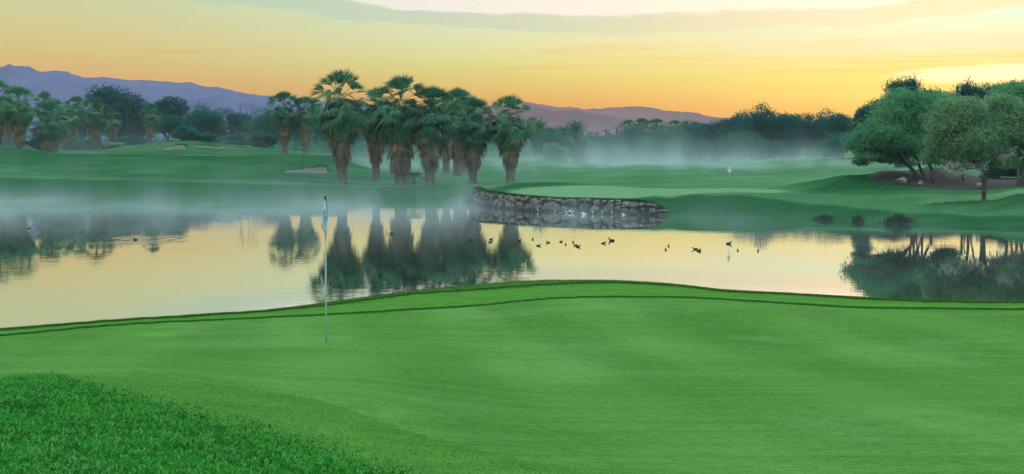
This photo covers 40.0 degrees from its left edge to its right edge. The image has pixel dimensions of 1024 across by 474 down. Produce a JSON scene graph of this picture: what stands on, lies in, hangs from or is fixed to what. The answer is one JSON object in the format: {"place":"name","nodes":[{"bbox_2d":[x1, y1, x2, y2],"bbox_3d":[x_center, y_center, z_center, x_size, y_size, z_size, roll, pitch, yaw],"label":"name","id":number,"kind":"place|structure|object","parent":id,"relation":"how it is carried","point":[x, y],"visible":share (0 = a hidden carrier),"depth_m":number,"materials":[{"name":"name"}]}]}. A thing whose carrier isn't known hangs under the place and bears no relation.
{"place":"outdoors","nodes":[
{"label":"outdoors","id":0,"kind":"place"},
{"bbox_2d":[2,87,316,140],"bbox_3d":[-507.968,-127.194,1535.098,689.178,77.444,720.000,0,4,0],"label":"mountains","id":1,"kind":"structure","parent":0,"point":[214,98],"depth_m":1542.01,"materials":[{"name":"stone"}]},
{"bbox_2d":[0,64,418,141],"bbox_3d":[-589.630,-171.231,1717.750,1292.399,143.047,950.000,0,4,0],"label":"mountains","id":2,"kind":"structure","parent":0,"point":[53,82],"depth_m":1811.49,"materials":[{"name":"stone"}]},
{"bbox_2d":[0,196,1023,327],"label":"pond water","id":3,"kind":"structure","parent":0,"point":[177,257],"depth_m":61.24,"materials":[{"name":"liquid"}]},
{"bbox_2d":[461,197,472,202],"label":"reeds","id":4,"kind":"object","parent":3,"relation":"in","point":[467,200],"visible":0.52,"depth_m":121.28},
{"bbox_2d":[0,140,1023,473],"bbox_3d":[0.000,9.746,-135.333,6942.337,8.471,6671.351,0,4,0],"label":"ground","id":5,"kind":"structure","parent":0,"point":[844,188],"depth_m":112.61,"materials":[{"name":"plant"}]},
{"bbox_2d":[0,79,14,143],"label":"fan palm","id":6,"kind":"object","parent":5,"relation":"on","point":[6,86],"visible":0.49,"depth_m":213.22,"materials":[{"name":"plant"}]},
{"bbox_2d":[2,97,12,147],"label":"fan palm","id":7,"kind":"object","parent":5,"relation":"on","point":[7,137],"visible":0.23,"depth_m":238.97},
{"bbox_2d":[0,85,40,148],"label":"fan palm","id":8,"kind":"object","parent":5,"relation":"on","point":[19,117],"visible":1,"depth_m":203.41,"materials":[{"name":"plant"}]},
{"bbox_2d":[25,137,43,150],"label":"shrub","id":9,"kind":"object","parent":5,"relation":"on","point":[33,143],"visible":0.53,"depth_m":220.77,"materials":[{"name":"green plant"}]},
{"bbox_2d":[33,90,56,126],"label":"fan palm","id":10,"kind":"object","parent":5,"relation":"on","point":[45,96],"visible":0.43,"depth_m":250.83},
{"bbox_2d":[27,99,74,152],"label":"fan palm","id":11,"kind":"object","parent":5,"relation":"on","point":[52,134],"visible":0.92,"depth_m":211.18,"materials":[{"name":"plant"}]},
{"bbox_2d":[49,99,65,149],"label":"fan palm","id":12,"kind":"object","parent":5,"relation":"on","point":[60,103],"visible":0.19,"depth_m":261.00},
{"bbox_2d":[50,105,80,149],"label":"fan palm","id":13,"kind":"object","parent":5,"relation":"on","point":[75,120],"visible":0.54,"depth_m":234.79,"materials":[{"name":"plant"}]},
{"bbox_2d":[58,107,88,139],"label":"tree","id":14,"kind":"object","parent":5,"relation":"on","point":[82,129],"visible":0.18,"depth_m":402.96,"materials":[{"name":"green plant"}]},
{"bbox_2d":[58,139,92,149],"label":"shrub","id":15,"kind":"object","parent":5,"relation":"on","point":[72,144],"visible":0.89,"depth_m":232.37,"materials":[{"name":"green plant"}]},
{"bbox_2d":[64,96,91,145],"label":"fan palm","id":16,"kind":"object","parent":5,"relation":"on","point":[78,99],"visible":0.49,"depth_m":253.91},
{"bbox_2d":[77,97,112,149],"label":"fan palm","id":17,"kind":"object","parent":5,"relation":"on","point":[95,123],"visible":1,"depth_m":224.61,"materials":[{"name":"plant"}]},
{"bbox_2d":[99,141,124,148],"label":"shrub","id":18,"kind":"object","parent":5,"relation":"on","point":[104,145],"visible":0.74,"depth_m":238.74,"materials":[{"name":"green plant"}]},
{"bbox_2d":[102,108,122,142],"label":"fan palm","id":19,"kind":"object","parent":5,"relation":"on","point":[111,129],"visible":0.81,"depth_m":248.61,"materials":[{"name":"plant"}]},
{"bbox_2d":[81,83,148,139],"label":"tree","id":20,"kind":"object","parent":5,"relation":"on","point":[119,102],"visible":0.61,"depth_m":401.55,"materials":[{"name":"green plant"}]},
{"bbox_2d":[109,136,147,145],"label":"shrub","id":21,"kind":"object","parent":5,"relation":"on","point":[130,140],"visible":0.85,"depth_m":248.70,"materials":[{"name":"green plant"}]},
{"bbox_2d":[121,101,157,138],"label":"tree","id":22,"kind":"object","parent":5,"relation":"on","point":[139,129],"visible":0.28,"depth_m":407.36,"materials":[{"name":"green plant"}]},
{"bbox_2d":[139,102,161,143],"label":"fan palm","id":23,"kind":"object","parent":5,"relation":"on","point":[150,121],"visible":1,"depth_m":236.68,"materials":[{"name":"plant"}]},
{"bbox_2d":[154,113,187,140],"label":"tree","id":24,"kind":"object","parent":5,"relation":"on","point":[171,123],"visible":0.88,"depth_m":242.28,"materials":[{"name":"green plant"}]},
{"bbox_2d":[151,96,191,139],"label":"tree","id":25,"kind":"object","parent":5,"relation":"on","point":[166,105],"visible":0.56,"depth_m":403.23,"materials":[{"name":"green plant"}]},
{"bbox_2d":[162,145,185,149],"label":"sand bunker","id":26,"kind":"object","parent":5,"relation":"on","point":[175,147],"visible":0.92,"depth_m":226.30},
{"bbox_2d":[169,125,203,140],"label":"tree","id":27,"kind":"object","parent":5,"relation":"on","point":[188,131],"visible":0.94,"depth_m":238.30,"materials":[{"name":"green plant"}]},
{"bbox_2d":[180,132,223,142],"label":"shrub","id":28,"kind":"object","parent":5,"relation":"on","point":[207,137],"visible":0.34,"depth_m":259.98,"materials":[{"name":"green plant"}]},
{"bbox_2d":[181,101,234,136],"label":"tree","id":29,"kind":"object","parent":5,"relation":"on","point":[203,120],"visible":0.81,"depth_m":394.70,"materials":[{"name":"green plant"}]},
{"bbox_2d":[194,145,223,148],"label":"sand bunker","id":30,"kind":"object","parent":5,"relation":"on","point":[221,147],"visible":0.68,"depth_m":232.03},
{"bbox_2d":[0,370,425,473],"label":"rough grass","id":31,"kind":"structure","parent":5,"relation":"on","point":[96,426],"depth_m":9.00,"materials":[{"name":"plant"}]},
{"bbox_2d":[211,132,250,145],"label":"shrub","id":32,"kind":"object","parent":5,"relation":"on","point":[235,138],"visible":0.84,"depth_m":259.78,"materials":[{"name":"green plant"}]},
{"bbox_2d":[224,112,253,136],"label":"tree","id":33,"kind":"object","parent":5,"relation":"on","point":[234,121],"visible":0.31,"depth_m":401.05,"materials":[{"name":"green plant"}]},
{"bbox_2d":[237,107,244,132],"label":"bare tree","id":34,"kind":"object","parent":5,"relation":"on","point":[239,119],"visible":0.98,"depth_m":266.11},
{"bbox_2d":[161,144,331,175],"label":"bunker lip grass","id":35,"kind":"structure","parent":5,"relation":"on","point":[225,146],"depth_m":170.27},
{"bbox_2d":[245,100,257,134],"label":"bare tree","id":36,"kind":"object","parent":5,"relation":"on","point":[250,115],"visible":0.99,"depth_m":267.13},
{"bbox_2d":[240,104,277,135],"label":"tree","id":37,"kind":"object","parent":5,"relation":"on","point":[261,122],"visible":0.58,"depth_m":391.09,"materials":[{"name":"green plant"}]},
{"bbox_2d":[245,132,278,147],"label":"shrub","id":38,"kind":"object","parent":5,"relation":"on","point":[262,140],"visible":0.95,"depth_m":256.28,"materials":[{"name":"green plant"}]},
{"bbox_2d":[264,90,303,153],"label":"fan palm","id":39,"kind":"object","parent":5,"relation":"on","point":[281,120],"visible":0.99,"depth_m":220.54,"materials":[{"name":"plant"}]},
{"bbox_2d":[273,126,299,140],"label":"tree","id":40,"kind":"object","parent":5,"relation":"on","point":[295,131],"visible":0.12,"depth_m":407.66,"materials":[{"name":"green plant"}]},
{"bbox_2d":[3,372,591,473],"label":"fringe grass","id":41,"kind":"structure","parent":5,"relation":"on","point":[286,412],"depth_m":10.80,"materials":[{"name":"plant"}]},
{"bbox_2d":[290,95,319,153],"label":"fan palm","id":42,"kind":"object","parent":5,"relation":"on","point":[304,125],"visible":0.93,"depth_m":221.54,"materials":[{"name":"plant"}]},
{"bbox_2d":[283,167,328,172],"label":"sand bunker","id":43,"kind":"object","parent":5,"relation":"on","point":[317,170],"visible":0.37,"depth_m":167.92},
{"bbox_2d":[310,122,325,140],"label":"tree","id":44,"kind":"object","parent":5,"relation":"on","point":[316,130],"visible":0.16,"depth_m":408.78,"materials":[{"name":"green plant"}]},
{"bbox_2d":[306,67,371,183],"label":"fan palm","id":45,"kind":"object","parent":5,"relation":"on","point":[343,126],"visible":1,"depth_m":139.44,"materials":[{"name":"plant"}]},
{"bbox_2d":[356,128,366,141],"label":"tree","id":46,"kind":"object","parent":5,"relation":"on","point":[361,132],"visible":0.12,"depth_m":411.84,"materials":[{"name":"green plant"}]},
{"bbox_2d":[358,88,393,180],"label":"fan palm","id":47,"kind":"object","parent":5,"relation":"on","point":[376,150],"visible":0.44,"depth_m":149.20,"materials":[{"name":"plant"}]},
{"bbox_2d":[365,74,431,184],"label":"fan palm","id":48,"kind":"object","parent":5,"relation":"on","point":[396,133],"visible":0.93,"depth_m":138.45,"materials":[{"name":"plant"}]},
{"bbox_2d":[407,170,424,183],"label":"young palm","id":49,"kind":"object","parent":5,"relation":"on","point":[414,175],"visible":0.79,"depth_m":141.58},
{"bbox_2d":[399,84,463,184],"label":"fan palm","id":50,"kind":"object","parent":5,"relation":"on","point":[435,132],"visible":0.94,"depth_m":137.78,"materials":[{"name":"plant"}]},
{"bbox_2d":[427,97,465,173],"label":"fan palm","id":51,"kind":"object","parent":5,"relation":"on","point":[446,162],"visible":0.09,"depth_m":171.40,"materials":[{"name":"plant"}]},
{"bbox_2d":[427,87,480,175],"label":"fan palm","id":52,"kind":"object","parent":5,"relation":"on","point":[457,154],"visible":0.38,"depth_m":161.16,"materials":[{"name":"plant"}]},
{"bbox_2d":[454,96,483,171],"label":"fan palm","id":53,"kind":"object","parent":5,"relation":"on","point":[463,168],"visible":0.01,"depth_m":175.36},
{"bbox_2d":[452,95,498,182],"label":"fan palm","id":54,"kind":"object","parent":5,"relation":"on","point":[474,136],"visible":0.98,"depth_m":141.75,"materials":[{"name":"plant"}]},
{"bbox_2d":[0,124,1006,158],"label":"woods","id":55,"kind":"object","parent":5,"relation":"on","point":[363,145],"visible":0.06,"depth_m":299.64,"materials":[{"name":"green plant"}]},
{"bbox_2d":[478,92,537,182],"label":"fan palm","id":56,"kind":"object","parent":5,"relation":"on","point":[509,135],"visible":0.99,"depth_m":140.92,"materials":[{"name":"plant"}]},
{"bbox_2d":[0,298,1023,473],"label":"putting green","id":57,"kind":"object","parent":5,"relation":"on","point":[649,386],"visible":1,"depth_m":15.96,"materials":[{"name":"plant"}]},
{"label":"golf hole","id":58,"kind":"object","parent":57,"relation":"on","visible":0},
{"bbox_2d":[321,196,327,340],"bbox_3d":[-2.720,0.497,20.492,0.080,2.195,0.092,3,5,43],"label":"golf flagstick","id":59,"kind":"object","parent":58,"relation":"in","point":[324,220],"visible":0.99,"depth_m":20.49,"materials":[{"name":"metal"}]},
{"bbox_2d":[531,116,549,160],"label":"feather palm","id":60,"kind":"object","parent":5,"relation":"on","point":[539,127],"visible":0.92,"depth_m":260.94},
{"bbox_2d":[529,126,555,157],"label":"tree","id":61,"kind":"object","parent":5,"relation":"on","point":[533,139],"visible":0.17,"depth_m":264.62,"materials":[{"name":"green plant"}]},
{"bbox_2d":[536,141,569,160],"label":"shrub","id":62,"kind":"object","parent":5,"relation":"on","point":[553,151],"visible":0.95,"depth_m":244.23,"materials":[{"name":"green plant"}]},
{"bbox_2d":[534,128,578,155],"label":"tree","id":63,"kind":"object","parent":5,"relation":"on","point":[548,137],"visible":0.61,"depth_m":256.44,"materials":[{"name":"green plant"}]},
{"bbox_2d":[553,122,573,160],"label":"feather palm","id":64,"kind":"object","parent":5,"relation":"on","point":[560,128],"visible":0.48,"depth_m":273.77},
{"bbox_2d":[472,189,667,214],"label":"stone wall","id":65,"kind":"structure","parent":5,"relation":"on","point":[526,203],"depth_m":102.52,"materials":[{"name":"stone"}]},
{"bbox_2d":[473,186,666,209],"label":"overhanging grass","id":66,"kind":"structure","parent":65,"relation":"on","point":[479,188],"depth_m":103.26,"materials":[{"name":"plant"}]},
{"bbox_2d":[562,118,587,158],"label":"feather palm","id":67,"kind":"object","parent":5,"relation":"on","point":[575,127],"visible":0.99,"depth_m":266.81,"materials":[{"name":"plant"}]},
{"bbox_2d":[566,139,598,161],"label":"tree","id":68,"kind":"object","parent":5,"relation":"on","point":[585,152],"visible":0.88,"depth_m":260.87,"materials":[{"name":"green plant"}]},
{"bbox_2d":[582,135,611,154],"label":"tree","id":69,"kind":"object","parent":5,"relation":"on","point":[599,141],"visible":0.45,"depth_m":279.51,"materials":[{"name":"green plant"}]},
{"bbox_2d":[594,144,633,162],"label":"shrub","id":70,"kind":"object","parent":5,"relation":"on","point":[617,154],"visible":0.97,"depth_m":248.35,"materials":[{"name":"green plant"}]},
{"bbox_2d":[603,131,643,154],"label":"tree","id":71,"kind":"object","parent":5,"relation":"on","point":[616,141],"visible":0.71,"depth_m":273.46,"materials":[{"name":"green plant"}]},
{"bbox_2d":[618,119,638,132],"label":"fan palm","id":72,"kind":"object","parent":5,"relation":"on","point":[626,122],"visible":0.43,"depth_m":298.37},
{"bbox_2d":[619,127,655,160],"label":"tree","id":73,"kind":"object","parent":5,"relation":"on","point":[637,133],"visible":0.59,"depth_m":273.86,"materials":[{"name":"green plant"}]},
{"bbox_2d":[628,118,653,131],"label":"fan palm","id":74,"kind":"object","parent":5,"relation":"on","point":[641,120],"visible":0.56,"depth_m":294.62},
{"bbox_2d":[628,143,663,162],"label":"shrub","id":75,"kind":"object","parent":5,"relation":"on","point":[650,153],"visible":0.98,"depth_m":248.20,"materials":[{"name":"green plant"}]},
{"bbox_2d":[642,117,671,137],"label":"fan palm","id":76,"kind":"object","parent":5,"relation":"on","point":[655,121],"visible":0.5,"depth_m":299.03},
{"bbox_2d":[635,124,693,162],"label":"tree","id":77,"kind":"object","parent":5,"relation":"on","point":[667,139],"visible":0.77,"depth_m":259.16,"materials":[{"name":"green plant"}]},
{"bbox_2d":[664,119,685,129],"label":"fan palm","id":78,"kind":"object","parent":5,"relation":"on","point":[675,122],"visible":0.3,"depth_m":303.43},
{"bbox_2d":[659,142,699,162],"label":"shrub","id":79,"kind":"object","parent":5,"relation":"on","point":[681,154],"visible":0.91,"depth_m":246.50,"materials":[{"name":"green plant"}]},
{"bbox_2d":[675,119,707,160],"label":"tree","id":80,"kind":"object","parent":5,"relation":"on","point":[694,143],"visible":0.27,"depth_m":272.89,"materials":[{"name":"green plant"}]},
{"bbox_2d":[692,118,729,161],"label":"tree","id":81,"kind":"object","parent":5,"relation":"on","point":[712,131],"visible":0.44,"depth_m":266.58,"materials":[{"name":"green plant"}]},
{"bbox_2d":[696,140,735,162],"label":"shrub","id":82,"kind":"object","parent":5,"relation":"on","point":[716,153],"visible":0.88,"depth_m":242.54,"materials":[{"name":"green plant"}]},
{"bbox_2d":[718,115,747,160],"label":"tree","id":83,"kind":"object","parent":5,"relation":"on","point":[727,124],"visible":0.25,"depth_m":260.32,"materials":[{"name":"green plant"}]},
{"bbox_2d":[716,129,774,160],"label":"tree","id":84,"kind":"object","parent":5,"relation":"on","point":[737,141],"visible":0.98,"depth_m":238.34,"materials":[{"name":"green plant"}]},
{"bbox_2d":[736,144,774,160],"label":"shrub","id":85,"kind":"object","parent":5,"relation":"on","point":[756,153],"visible":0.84,"depth_m":239.08,"materials":[{"name":"green plant"}]},
{"bbox_2d":[730,101,798,159],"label":"tree","id":86,"kind":"object","parent":5,"relation":"on","point":[761,122],"visible":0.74,"depth_m":251.87,"materials":[{"name":"green plant"}]},
{"bbox_2d":[765,140,803,158],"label":"shrub","id":87,"kind":"object","parent":5,"relation":"on","point":[784,150],"visible":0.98,"depth_m":235.12,"materials":[{"name":"green plant"}]},
{"bbox_2d":[773,112,812,147],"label":"tree","id":88,"kind":"object","parent":5,"relation":"on","point":[790,137],"visible":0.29,"depth_m":255.27,"materials":[{"name":"green plant"}]},
{"bbox_2d":[803,149,819,157],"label":"shrub","id":89,"kind":"object","parent":5,"relation":"on","point":[809,154],"visible":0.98,"depth_m":225.15,"materials":[{"name":"green plant"}]},
{"bbox_2d":[790,107,835,156],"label":"tree","id":90,"kind":"object","parent":5,"relation":"on","point":[808,138],"visible":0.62,"depth_m":247.28,"materials":[{"name":"green plant"}]},
{"bbox_2d":[813,214,834,219],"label":"reeds","id":91,"kind":"object","parent":5,"relation":"on","point":[825,217],"visible":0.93,"depth_m":92.22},
{"bbox_2d":[813,143,840,156],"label":"shrub","id":92,"kind":"object","parent":5,"relation":"on","point":[827,151],"visible":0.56,"depth_m":226.35,"materials":[{"name":"green plant"}]},
{"bbox_2d":[814,130,853,157],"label":"tree","id":93,"kind":"object","parent":5,"relation":"on","point":[835,141],"visible":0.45,"depth_m":203.62,"materials":[{"name":"green plant"}]},
{"bbox_2d":[817,111,853,156],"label":"tree","id":94,"kind":"object","parent":5,"relation":"on","point":[841,123],"visible":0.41,"depth_m":237.77,"materials":[{"name":"green plant"}]},
{"bbox_2d":[851,212,865,221],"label":"reeds","id":95,"kind":"object","parent":5,"relation":"on","point":[858,218],"visible":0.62,"depth_m":89.42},
{"bbox_2d":[848,103,871,134],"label":"tree","id":96,"kind":"object","parent":5,"relation":"on","point":[860,112],"visible":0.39,"depth_m":213.63,"materials":[{"name":"green plant"}]},
{"bbox_2d":[874,212,914,223],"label":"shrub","id":97,"kind":"object","parent":5,"relation":"on","point":[899,219],"visible":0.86,"depth_m":86.77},
{"bbox_2d":[864,71,941,165],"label":"back tree","id":98,"kind":"object","parent":5,"relation":"on","point":[911,83],"visible":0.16,"depth_m":149.00,"materials":[{"name":"green plant"}]},
{"bbox_2d":[893,160,916,167],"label":"shrub","id":99,"kind":"object","parent":5,"relation":"on","point":[911,163],"visible":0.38,"depth_m":149.13,"materials":[{"name":"green plant"}]},
{"bbox_2d":[869,168,1023,189],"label":"soil bed","id":100,"kind":"object","parent":5,"relation":"on","point":[942,180],"visible":0.85,"depth_m":111.41,"materials":[{"name":"soil"}]},
{"bbox_2d":[895,177,906,183],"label":"boulder","id":101,"kind":"object","parent":100,"relation":"on","point":[903,180],"visible":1,"depth_m":108.79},
{"bbox_2d":[839,86,964,178],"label":"leaning tree","id":102,"kind":"object","parent":100,"relation":"on","point":[879,138],"visible":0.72,"depth_m":110.67,"materials":[{"name":"green plant"}]},
{"bbox_2d":[931,169,935,182],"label":"tree stump","id":103,"kind":"object","parent":100,"relation":"on","point":[932,176],"visible":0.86,"depth_m":109.86,"materials":[{"name":"wood"}]},
{"bbox_2d":[984,79,1023,185],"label":"edge tree","id":104,"kind":"object","parent":100,"relation":"on","point":[1017,89],"visible":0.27,"depth_m":107.86,"materials":[{"name":"green plant"}]},
{"bbox_2d":[916,90,1023,199],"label":"olive tree","id":105,"kind":"object","parent":5,"relation":"on","point":[972,129],"visible":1,"depth_m":94.69,"materials":[{"name":"green plant"}]},
{"bbox_2d":[951,74,990,117],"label":"back tree","id":106,"kind":"object","parent":5,"relation":"on","point":[968,89],"visible":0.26,"depth_m":148.75,"materials":[{"name":"green plant"}]},
{"bbox_2d":[975,164,1021,177],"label":"shrub","id":107,"kind":"object","parent":5,"relation":"on","point":[1011,172],"visible":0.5,"depth_m":117.82,"materials":[{"name":"green plant"}]},
{"bbox_2d":[976,78,1023,150],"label":"back tree","id":108,"kind":"object","parent":5,"relation":"on","point":[988,86],"visible":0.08,"depth_m":149.07,"materials":[{"name":"green plant"}]},
{"bbox_2d":[0,279,1023,330],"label":"collar grass","id":109,"kind":"structure","parent":0,"point":[425,291],"depth_m":29.30,"materials":[{"name":"plant"}]},
{"bbox_2d":[0,295,1023,335],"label":"apron grass","id":110,"kind":"structure","parent":0,"point":[608,296],"depth_m":26.63,"materials":[{"name":"plant"}]},
{"bbox_2d":[0,0,1023,125],"label":"sky","id":111,"kind":"structure","parent":0,"point":[714,58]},
{"bbox_2d":[485,107,669,142],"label":"mountains","id":112,"kind":"structure","parent":0,"point":[595,123],"depth_m":1437.41,"materials":[{"name":"stone"}]},
{"bbox_2d":[480,102,729,131],"bbox_3d":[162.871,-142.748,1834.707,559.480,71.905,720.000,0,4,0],"label":"mountains","id":113,"kind":"structure","parent":0,"point":[633,113],"depth_m":1849.97,"materials":[{"name":"stone"}]}
]}

